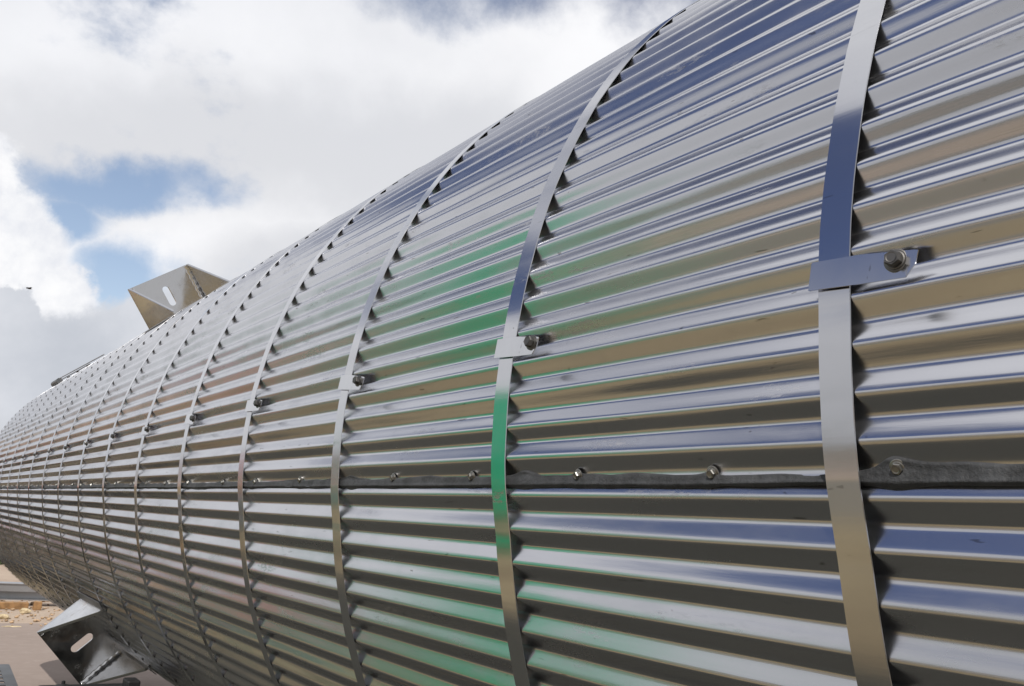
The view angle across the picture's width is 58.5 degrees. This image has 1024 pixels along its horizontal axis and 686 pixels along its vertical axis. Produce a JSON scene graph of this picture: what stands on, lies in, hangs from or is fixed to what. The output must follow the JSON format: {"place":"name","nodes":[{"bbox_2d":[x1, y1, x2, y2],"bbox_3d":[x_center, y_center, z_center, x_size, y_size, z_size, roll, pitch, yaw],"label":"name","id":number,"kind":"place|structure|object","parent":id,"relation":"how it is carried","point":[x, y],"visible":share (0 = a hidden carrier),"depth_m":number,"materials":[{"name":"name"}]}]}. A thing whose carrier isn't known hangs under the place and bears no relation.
{"place":"outdoors","nodes":[
{"label":"outdoors","id":0,"kind":"place"},
{"bbox_2d":[0,564,63,622],"bbox_3d":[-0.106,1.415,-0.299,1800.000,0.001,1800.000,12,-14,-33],"label":"ground","id":1,"kind":"structure","parent":0,"point":[6,575],"depth_m":12.15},
{"bbox_2d":[0,614,8,618],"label":"stone","id":2,"kind":"object","parent":1,"relation":"on","point":[4,616],"visible":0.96,"depth_m":11.18,"materials":[{"name":"beige stone"}]},
{"bbox_2d":[0,581,47,600],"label":"steel beam","id":3,"kind":"structure","parent":1,"relation":"on","point":[15,591],"depth_m":12.76,"materials":[{"name":"grey metal"}]},
{"bbox_2d":[20,608,30,613],"bbox_3d":[-6.344,3.496,11.909,0.138,0.077,0.104,12,-14,-33],"label":"stone","id":4,"kind":"object","parent":1,"relation":"on","point":[24,610],"visible":0.98,"depth_m":11.88,"materials":[{"name":"beige stone"}]},
{"bbox_2d":[32,601,41,609],"bbox_3d":[-6.436,3.563,12.388,0.100,0.110,0.100,12,-14,-33],"label":"timber block","id":5,"kind":"object","parent":1,"relation":"on","point":[37,605],"depth_m":12.35,"materials":[{"name":"brown wood"}]},
{"bbox_2d":[0,623,173,685],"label":"concrete apron","id":6,"kind":"object","parent":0,"point":[28,656],"visible":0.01,"depth_m":8.42,"materials":[{"name":"grey concrete"}]},
{"bbox_2d":[39,677,140,685],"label":"trestle","id":7,"kind":"object","parent":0,"point":[130,681],"visible":1,"depth_m":3.60,"materials":[{"name":"black paint"}]},
{"bbox_2d":[0,0,697,433],"label":"sky","id":8,"kind":"structure","parent":0,"point":[141,141],"materials":[{"name":"white"}]},
{"label":"road","id":9,"kind":"structure","parent":0,"visible":0},
{"bbox_2d":[0,664,17,685],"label":"perforated channel","id":10,"kind":"object","parent":9,"relation":"on","point":[7,677],"visible":1,"depth_m":6.53,"materials":[{"name":"grey paint"}]},
{"label":"dirt","id":11,"kind":"structure","parent":0,"visible":0},
{"bbox_2d":[0,601,28,608],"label":"timber plank","id":12,"kind":"object","parent":11,"relation":"on","point":[10,605],"visible":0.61,"depth_m":12.26,"materials":[{"name":"brown wood"}]},
{"bbox_2d":[0,600,60,625],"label":"rubble","id":13,"kind":"object","parent":11,"relation":"on","point":[17,616],"visible":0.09,"depth_m":11.65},
{"bbox_3d":[-0.523,1.794,3.272,1.100,0.669,0.300,12,-14,-33],"label":"saddle","id":14,"kind":"object","parent":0,"visible":0},
{"bbox_2d":[0,0,1023,685],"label":"insulated vessel","id":15,"kind":"object","parent":14,"relation":"on","point":[684,346],"visible":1,"depth_m":1.07,"materials":[{"name":"metal"}]},
{"bbox_2d":[51,354,104,386],"bbox_3d":[-3.221,0.210,6.749,0.052,0.055,2.100,12,-14,-33],"label":"pipe bundle","id":16,"kind":"object","parent":15,"relation":"on","point":[56,382],"visible":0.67,"depth_m":6.94,"materials":[{"name":"grey paint"}]}
]}

